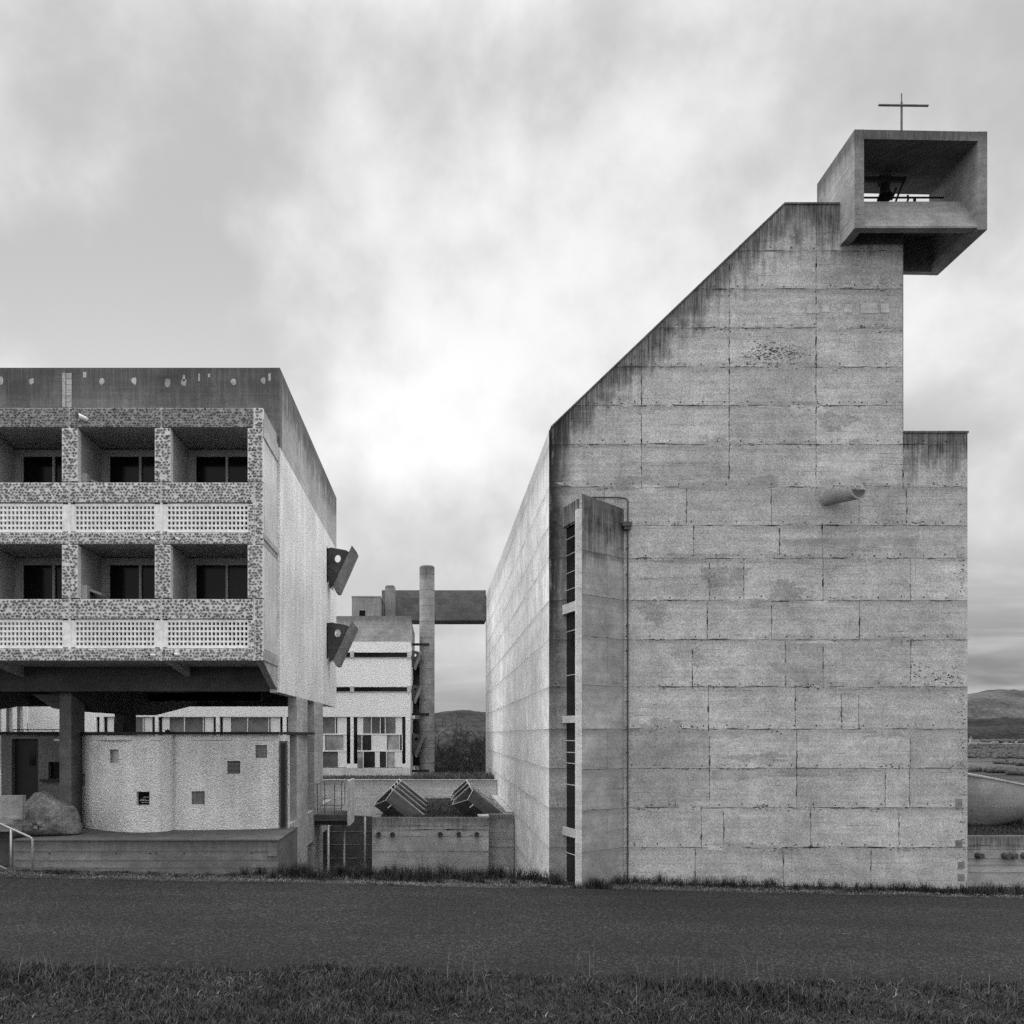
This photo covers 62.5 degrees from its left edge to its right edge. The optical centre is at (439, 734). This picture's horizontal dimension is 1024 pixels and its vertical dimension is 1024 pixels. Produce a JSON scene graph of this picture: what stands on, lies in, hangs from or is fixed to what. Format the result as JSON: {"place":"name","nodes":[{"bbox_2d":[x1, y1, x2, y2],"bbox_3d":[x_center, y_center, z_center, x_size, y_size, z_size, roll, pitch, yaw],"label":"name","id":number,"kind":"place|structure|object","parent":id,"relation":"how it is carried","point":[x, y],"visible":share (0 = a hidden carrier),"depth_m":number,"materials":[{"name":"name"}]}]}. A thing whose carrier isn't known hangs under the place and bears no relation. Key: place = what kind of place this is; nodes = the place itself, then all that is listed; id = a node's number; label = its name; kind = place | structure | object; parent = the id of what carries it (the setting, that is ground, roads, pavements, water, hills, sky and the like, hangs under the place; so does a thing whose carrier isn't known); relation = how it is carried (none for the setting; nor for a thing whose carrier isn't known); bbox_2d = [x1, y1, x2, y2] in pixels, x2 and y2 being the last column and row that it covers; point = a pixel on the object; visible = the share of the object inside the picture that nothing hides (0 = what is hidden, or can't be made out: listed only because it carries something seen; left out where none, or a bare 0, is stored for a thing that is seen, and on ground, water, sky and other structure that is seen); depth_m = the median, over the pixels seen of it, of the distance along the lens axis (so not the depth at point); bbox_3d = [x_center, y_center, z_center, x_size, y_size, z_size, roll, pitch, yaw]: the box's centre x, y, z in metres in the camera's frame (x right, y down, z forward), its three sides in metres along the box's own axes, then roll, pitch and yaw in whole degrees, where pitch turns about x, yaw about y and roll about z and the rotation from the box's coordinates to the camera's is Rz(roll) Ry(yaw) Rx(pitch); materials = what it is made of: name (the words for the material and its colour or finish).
{"place":"outdoors","nodes":[
{"label":"outdoors","id":0,"kind":"place"},
{"bbox_2d":[27,710,485,749],"bbox_3d":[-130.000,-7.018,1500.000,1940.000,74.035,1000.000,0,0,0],"label":"hills","id":1,"kind":"structure","parent":0,"point":[474,721],"depth_m":1242.29,"materials":[{"name":"plant"}]},
{"bbox_2d":[383,796,503,818],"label":"roof grass","id":2,"kind":"structure","parent":0,"point":[430,812],"depth_m":30.98,"materials":[{"name":"plant"}]},
{"bbox_2d":[0,877,1023,986],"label":"road","id":3,"kind":"structure","parent":0,"point":[558,929],"depth_m":14.70,"materials":[{"name":"grey asphalt"}]},
{"bbox_2d":[0,743,1023,1023],"bbox_3d":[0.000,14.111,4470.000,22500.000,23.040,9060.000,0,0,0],"label":"ground","id":4,"kind":"structure","parent":0,"point":[982,763],"depth_m":11.04,"materials":[{"name":"plant"}]},
{"bbox_2d":[0,832,25,865],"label":"stairwell wall","id":5,"kind":"structure","parent":4,"relation":"on","point":[4,848],"depth_m":21.00,"materials":[{"name":"concrete"}]},
{"bbox_2d":[0,795,25,831],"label":"ramp parapet","id":6,"kind":"structure","parent":5,"relation":"on","point":[12,807],"depth_m":20.15,"materials":[{"name":"concrete"}]},
{"bbox_2d":[0,707,26,794],"bbox_3d":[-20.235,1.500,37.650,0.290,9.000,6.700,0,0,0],"label":"courtyard wing","id":7,"kind":"structure","parent":4,"relation":"on","point":[13,718],"depth_m":39.55,"materials":[{"name":"white concrete"}]},
{"bbox_2d":[6,707,19,731],"bbox_3d":[-20.260,0.095,37.650,0.040,3.010,6.700,0,0,0],"label":"slit window","id":8,"kind":"structure","parent":7,"relation":"in","point":[18,708],"depth_m":39.89,"materials":[{"name":"grey glass"}]},
{"bbox_2d":[0,823,33,871],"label":"handrail","id":9,"kind":"object","parent":4,"relation":"on","point":[32,845],"visible":0.93,"depth_m":19.68,"materials":[{"name":"grey metal"}]},
{"bbox_2d":[13,798,331,874],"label":"entrance plinth","id":10,"kind":"structure","parent":4,"relation":"on","point":[199,851],"depth_m":19.99,"materials":[{"name":"concrete"}]},
{"bbox_2d":[0,729,58,800],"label":"gatehouse","id":11,"kind":"object","parent":10,"relation":"on","point":[29,764],"visible":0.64,"depth_m":24.00,"materials":[{"name":"black paint"}]},
{"bbox_2d":[15,739,37,800],"bbox_3d":[-11.838,1.315,24.206,0.754,2.369,0.068,0,0,0],"label":"door","id":12,"kind":"structure","parent":11,"relation":"in","point":[26,750],"depth_m":24.18,"materials":[{"name":"black paint"}]},
{"bbox_2d":[39,762,58,781],"bbox_3d":[-11.069,1.060,24.010,0.550,0.552,0.380,0,0,0],"label":"hatch window","id":13,"kind":"structure","parent":11,"relation":"in","point":[54,765],"depth_m":24.16,"materials":[{"name":"black glass"}]},
{"bbox_2d":[12,791,81,835],"bbox_3d":[-9.809,1.966,21.029,1.665,1.108,1.243,0,0,0],"label":"concrete boulder","id":14,"kind":"object","parent":10,"relation":"on","point":[46,813],"visible":0.93,"depth_m":20.60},
{"bbox_2d":[81,729,314,832],"bbox_3d":[-7.117,1.176,24.660,6.396,2.659,6.680,0,0,0],"label":"visitor parlour","id":15,"kind":"object","parent":10,"relation":"on","point":[142,782],"visible":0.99,"depth_m":21.99,"materials":[{"name":"concrete"}]},
{"bbox_2d":[139,792,149,804],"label":"small window","id":16,"kind":"structure","parent":15,"relation":"in","point":[144,797],"depth_m":21.58,"materials":[{"name":"black glass"}]},
{"bbox_2d":[193,791,204,803],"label":"small window","id":17,"kind":"structure","parent":15,"relation":"in","point":[198,796],"depth_m":22.03,"materials":[{"name":"grey glass"}]},
{"bbox_2d":[227,761,239,773],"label":"small window","id":18,"kind":"structure","parent":15,"relation":"in","point":[233,766],"depth_m":22.19,"materials":[{"name":"grey glass"}]},
{"bbox_2d":[257,745,266,757],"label":"small window","id":19,"kind":"structure","parent":15,"relation":"in","point":[261,749],"depth_m":22.31,"materials":[{"name":"grey glass"}]},
{"bbox_2d":[280,741,287,827],"bbox_3d":[-4.145,1.327,22.370,0.196,2.305,0.090,0,0,0],"label":"side door","id":20,"kind":"structure","parent":15,"relation":"in","point":[283,744],"depth_m":22.34,"materials":[{"name":"metal"}]},
{"bbox_2d":[0,368,358,871],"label":"residential wing","id":21,"kind":"structure","parent":4,"relation":"on","point":[167,539],"depth_m":21.45,"materials":[{"name":"grey concrete"}]},
{"bbox_2d":[15,450,65,532],"bbox_3d":[-9.895,-6.044,21.485,1.869,2.448,0.130,0,0,0],"label":"loggia window","id":22,"kind":"structure","parent":21,"relation":"in","point":[31,466],"depth_m":21.49,"materials":[{"name":"black glass"}]},
{"bbox_2d":[15,558,65,619],"bbox_3d":[-9.895,-3.278,21.485,1.869,2.438,0.130,0,0,0],"label":"loggia window","id":23,"kind":"structure","parent":21,"relation":"in","point":[35,578],"depth_m":21.49,"materials":[{"name":"black glass"}]},
{"bbox_2d":[102,450,157,532],"bbox_3d":[-7.685,-6.044,21.485,1.869,2.448,0.130,0,0,0],"label":"loggia window","id":24,"kind":"structure","parent":21,"relation":"in","point":[118,466],"depth_m":21.49,"materials":[{"name":"black glass"}]},
{"bbox_2d":[102,558,157,644],"bbox_3d":[-7.685,-3.278,21.485,1.869,2.438,0.130,0,0,0],"label":"loggia window","id":25,"kind":"structure","parent":21,"relation":"in","point":[122,578],"depth_m":21.49,"materials":[{"name":"grey glass"}]},
{"bbox_2d":[188,450,251,528],"bbox_3d":[-5.475,-6.044,21.485,1.870,2.448,0.130,0,0,0],"label":"loggia window","id":26,"kind":"structure","parent":21,"relation":"in","point":[209,466],"depth_m":21.49,"materials":[{"name":"grey glass"}]},
{"bbox_2d":[188,558,251,644],"bbox_3d":[-5.475,-3.278,21.485,1.870,2.438,0.130,0,0,0],"label":"loggia window","id":27,"kind":"structure","parent":21,"relation":"in","point":[208,578],"depth_m":21.49,"materials":[{"name":"grey glass"}]},
{"bbox_2d":[327,547,332,589],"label":"corridor window","id":28,"kind":"structure","parent":21,"relation":"in","point":[327,547],"depth_m":31.07,"materials":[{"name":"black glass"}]},
{"bbox_2d":[327,623,332,661],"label":"corridor window","id":29,"kind":"structure","parent":21,"relation":"in","point":[327,623],"depth_m":31.07,"materials":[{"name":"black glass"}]},
{"bbox_2d":[28,585,425,776],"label":"wing","id":30,"kind":"structure","parent":4,"relation":"on","point":[370,724],"depth_m":41.01,"materials":[{"name":"white concrete"}]},
{"bbox_2d":[108,717,151,731],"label":"mullioned window","id":31,"kind":"structure","parent":30,"relation":"in","point":[143,724],"depth_m":41.08,"materials":[{"name":"grey glass"}]},
{"bbox_2d":[162,717,213,731],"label":"mullioned window","id":32,"kind":"structure","parent":30,"relation":"in","point":[174,724],"depth_m":41.12,"materials":[{"name":"grey glass"}]},
{"bbox_2d":[223,717,279,731],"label":"mullioned window","id":33,"kind":"structure","parent":30,"relation":"in","point":[230,724],"depth_m":41.12,"materials":[{"name":"grey glass"}]},
{"bbox_2d":[323,717,346,766],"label":"mullioned window","id":34,"kind":"structure","parent":30,"relation":"in","point":[334,728],"depth_m":41.12,"materials":[{"name":"grey glass"}]},
{"bbox_2d":[336,686,410,691],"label":"strip window","id":35,"kind":"structure","parent":30,"relation":"in","point":[338,689],"depth_m":41.14,"materials":[{"name":"black glass"}]},
{"bbox_2d":[346,651,410,657],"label":"strip window","id":36,"kind":"structure","parent":30,"relation":"in","point":[350,655],"depth_m":41.14,"materials":[{"name":"black glass"}]},
{"bbox_2d":[357,717,402,766],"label":"mullioned window","id":37,"kind":"structure","parent":30,"relation":"in","point":[372,732],"depth_m":41.12,"materials":[{"name":"grey glass"}]},
{"bbox_2d":[382,590,485,623],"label":"bridge beam","id":38,"kind":"structure","parent":30,"relation":"attached to","point":[460,606],"depth_m":46.50,"materials":[{"name":"concrete"}]},
{"bbox_2d":[327,825,329,870],"bbox_3d":[-3.642,4.640,27.600,0.080,3.320,0.084,0,0,0],"label":"steel pole","id":39,"kind":"object","parent":4,"relation":"on","point":[328,845],"visible":0.34,"depth_m":27.57,"materials":[{"name":"grey metal"}]},
{"bbox_2d":[343,825,344,867],"bbox_3d":[-3.225,4.640,28.500,0.080,3.320,0.084,0,0,0],"label":"steel pole","id":40,"kind":"object","parent":4,"relation":"on","point":[344,845],"depth_m":28.46,"materials":[{"name":"grey metal"}]},
{"bbox_2d":[323,815,372,871],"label":"retaining wall","id":41,"kind":"structure","parent":4,"relation":"on","point":[354,841],"depth_m":33.00,"materials":[{"name":"concrete"}]},
{"bbox_2d":[364,817,365,865],"bbox_3d":[-2.596,4.540,29.400,0.080,3.320,0.084,0,0,0],"label":"steel pole","id":42,"kind":"object","parent":4,"relation":"on","point":[364,841],"visible":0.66,"depth_m":29.36,"materials":[{"name":"grey metal"}]},
{"bbox_2d":[323,779,496,815],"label":"terrace wall","id":43,"kind":"structure","parent":4,"relation":"on","point":[368,793],"depth_m":37.70,"materials":[{"name":"concrete"}]},
{"bbox_2d":[323,771,494,779],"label":"terrace grass","id":44,"kind":"structure","parent":43,"relation":"on","point":[463,775],"depth_m":38.81,"materials":[{"name":"plant"}]},
{"bbox_2d":[412,565,434,773],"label":"chimney","id":45,"kind":"object","parent":4,"relation":"on","point":[426,645],"visible":0.74,"depth_m":43.65,"materials":[{"name":"concrete"}]},
{"bbox_2d":[415,751,452,773],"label":"bare tree","id":46,"kind":"object","parent":4,"relation":"on","point":[439,764],"visible":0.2,"depth_m":52.33,"materials":[{"name":"black plant"}]},
{"bbox_2d":[372,795,513,875],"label":"sacristy","id":47,"kind":"structure","parent":4,"relation":"on","point":[467,842],"depth_m":28.39,"materials":[{"name":"concrete"}]},
{"bbox_2d":[374,787,424,816],"bbox_3d":[-1.193,2.850,29.558,2.242,1.950,0.612,0,0,0],"label":"roof light","id":48,"kind":"object","parent":47,"relation":"attached to","point":[391,801],"visible":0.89,"depth_m":29.48,"materials":[{"name":"concrete"}]},
{"bbox_2d":[387,784,425,810],"bbox_3d":[-1.188,2.850,31.508,2.242,1.950,0.612,0,0,0],"label":"roof light","id":49,"kind":"object","parent":47,"relation":"attached to","point":[406,796],"visible":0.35,"depth_m":31.48,"materials":[{"name":"concrete"}]},
{"bbox_2d":[394,781,426,806],"bbox_3d":[-1.183,2.850,33.458,2.242,1.950,0.612,0,0,0],"label":"roof light","id":50,"kind":"object","parent":47,"relation":"attached to","point":[408,793],"visible":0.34,"depth_m":33.43,"materials":[{"name":"concrete"}]},
{"bbox_2d":[397,779,427,802],"bbox_3d":[-1.178,2.850,35.408,2.242,1.950,0.612,0,0,0],"label":"roof light","id":51,"kind":"object","parent":47,"relation":"attached to","point":[411,790],"visible":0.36,"depth_m":35.38,"materials":[{"name":"concrete"}]},
{"bbox_2d":[450,780,495,803],"bbox_3d":[1.586,2.811,33.533,2.284,1.992,0.662,0,0,0],"label":"roof light","id":52,"kind":"object","parent":47,"relation":"attached to","point":[457,789],"visible":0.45,"depth_m":33.78,"materials":[{"name":"concrete"}]},
{"bbox_2d":[451,782,500,809],"bbox_3d":[1.586,2.811,31.583,2.284,1.992,0.662,0,0,0],"label":"roof light","id":53,"kind":"object","parent":47,"relation":"attached to","point":[461,790],"visible":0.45,"depth_m":31.83,"materials":[{"name":"concrete"}]},
{"bbox_2d":[452,786,504,815],"bbox_3d":[1.586,2.811,29.633,2.284,1.992,0.662,0,0,0],"label":"roof light","id":54,"kind":"object","parent":47,"relation":"attached to","point":[469,800],"visible":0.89,"depth_m":29.56,"materials":[{"name":"concrete"}]},
{"bbox_2d":[435,736,460,764],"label":"tree","id":55,"kind":"object","parent":4,"relation":"on","point":[454,752],"visible":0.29,"depth_m":62.24,"materials":[{"name":"black plant"}]},
{"bbox_2d":[435,739,466,763],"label":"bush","id":56,"kind":"object","parent":4,"relation":"on","point":[451,749],"visible":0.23,"depth_m":65.28,"materials":[{"name":"black plant"}]},
{"bbox_2d":[435,752,466,768],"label":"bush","id":57,"kind":"object","parent":4,"relation":"on","point":[441,753],"visible":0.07,"depth_m":56.98,"materials":[{"name":"black plant"}]},
{"bbox_2d":[435,758,471,772],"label":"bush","id":58,"kind":"object","parent":4,"relation":"on","point":[449,768],"visible":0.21,"depth_m":54.70,"materials":[{"name":"black plant"}]},
{"bbox_2d":[439,734,467,762],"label":"bare tree","id":59,"kind":"object","parent":4,"relation":"on","point":[456,745],"visible":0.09,"depth_m":78.33,"materials":[{"name":"black plant"}]},
{"bbox_2d":[435,713,485,759],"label":"bare tree","id":60,"kind":"object","parent":4,"relation":"on","point":[456,735],"visible":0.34,"depth_m":71.53,"materials":[{"name":"black plant"}]},
{"bbox_2d":[436,758,484,773],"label":"bare tree","id":61,"kind":"object","parent":4,"relation":"on","point":[469,768],"visible":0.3,"depth_m":54.01,"materials":[{"name":"black plant"}]},
{"bbox_2d":[444,749,485,773],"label":"bare tree","id":62,"kind":"object","parent":4,"relation":"on","point":[481,757],"visible":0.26,"depth_m":57.01,"materials":[{"name":"black plant"}]},
{"bbox_2d":[450,757,483,771],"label":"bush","id":63,"kind":"object","parent":4,"relation":"on","point":[477,764],"visible":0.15,"depth_m":57.69,"materials":[{"name":"black plant"}]},
{"bbox_2d":[449,740,485,773],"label":"bare tree","id":64,"kind":"object","parent":4,"relation":"on","point":[482,746],"visible":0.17,"depth_m":61.93,"materials":[{"name":"black plant"}]},
{"bbox_2d":[452,728,485,770],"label":"bare tree","id":65,"kind":"object","parent":4,"relation":"on","point":[467,733],"visible":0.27,"depth_m":69.76,"materials":[{"name":"black plant"}]},
{"bbox_2d":[454,734,485,771],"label":"bare tree","id":66,"kind":"object","parent":4,"relation":"on","point":[477,746],"visible":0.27,"depth_m":64.27,"materials":[{"name":"black plant"}]},
{"bbox_2d":[0,869,1023,1023],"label":"dry litter","id":67,"kind":"object","parent":4,"relation":"on","point":[15,873],"visible":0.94,"depth_m":18.93,"materials":[{"name":"plant"}]},
{"bbox_2d":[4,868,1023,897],"bbox_3d":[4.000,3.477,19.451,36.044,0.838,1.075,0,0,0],"label":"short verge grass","id":68,"kind":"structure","parent":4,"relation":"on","point":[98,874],"depth_m":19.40,"materials":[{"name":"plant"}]},
{"bbox_2d":[415,738,1023,775],"bbox_3d":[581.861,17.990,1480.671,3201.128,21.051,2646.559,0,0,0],"label":"distant woods","id":69,"kind":"object","parent":4,"relation":"on","point":[1002,752],"visible":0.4,"depth_m":708.98,"materials":[{"name":"plant"}]},
{"bbox_2d":[486,93,986,888],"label":"church","id":70,"kind":"structure","parent":4,"relation":"on","point":[726,615],"depth_m":19.99,"materials":[{"name":"concrete"}]},
{"bbox_2d":[864,174,943,201],"bbox_3d":[11.139,-13.143,20.405,2.805,0.948,0.501,0,0,0],"label":"church bell","id":71,"kind":"object","parent":70,"relation":"hanging from","point":[884,182],"visible":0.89,"depth_m":20.40,"materials":[{"name":"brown metal"}]},
{"bbox_2d":[969,736,979,743],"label":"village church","id":72,"kind":"structure","parent":4,"relation":"on","point":[971,739],"depth_m":2098.38,"materials":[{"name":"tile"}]},
{"bbox_2d":[967,818,1023,886],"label":"crypt","id":73,"kind":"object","parent":4,"relation":"on","point":[996,859],"visible":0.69,"depth_m":20.44,"materials":[{"name":"concrete"}]},
{"bbox_2d":[967,773,1023,824],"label":"light cannon","id":74,"kind":"object","parent":73,"relation":"on","point":[992,801],"visible":0.53,"depth_m":23.00,"materials":[{"name":"grey concrete"}]},
{"bbox_2d":[0,0,1023,722],"label":"sky","id":75,"kind":"structure","parent":0,"point":[441,223],"materials":[{"name":"grey"}]},
{"bbox_2d":[13,859,1023,896],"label":"verge grass","id":76,"kind":"structure","parent":0,"point":[361,871],"depth_m":19.64,"materials":[{"name":"plant"}]},
{"bbox_2d":[967,689,1023,718],"bbox_3d":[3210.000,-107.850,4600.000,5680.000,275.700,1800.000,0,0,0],"label":"hills","id":77,"kind":"structure","parent":0,"point":[991,704],"depth_m":4155.36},
{"bbox_2d":[967,717,1023,739],"bbox_3d":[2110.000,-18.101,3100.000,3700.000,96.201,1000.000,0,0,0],"label":"hills","id":78,"kind":"structure","parent":0,"point":[999,728],"depth_m":2807.78,"materials":[{"name":"plant"}]},
{"bbox_2d":[967,818,1023,835],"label":"grass","id":79,"kind":"structure","parent":0,"point":[995,833],"depth_m":22.09,"materials":[{"name":"plant"}]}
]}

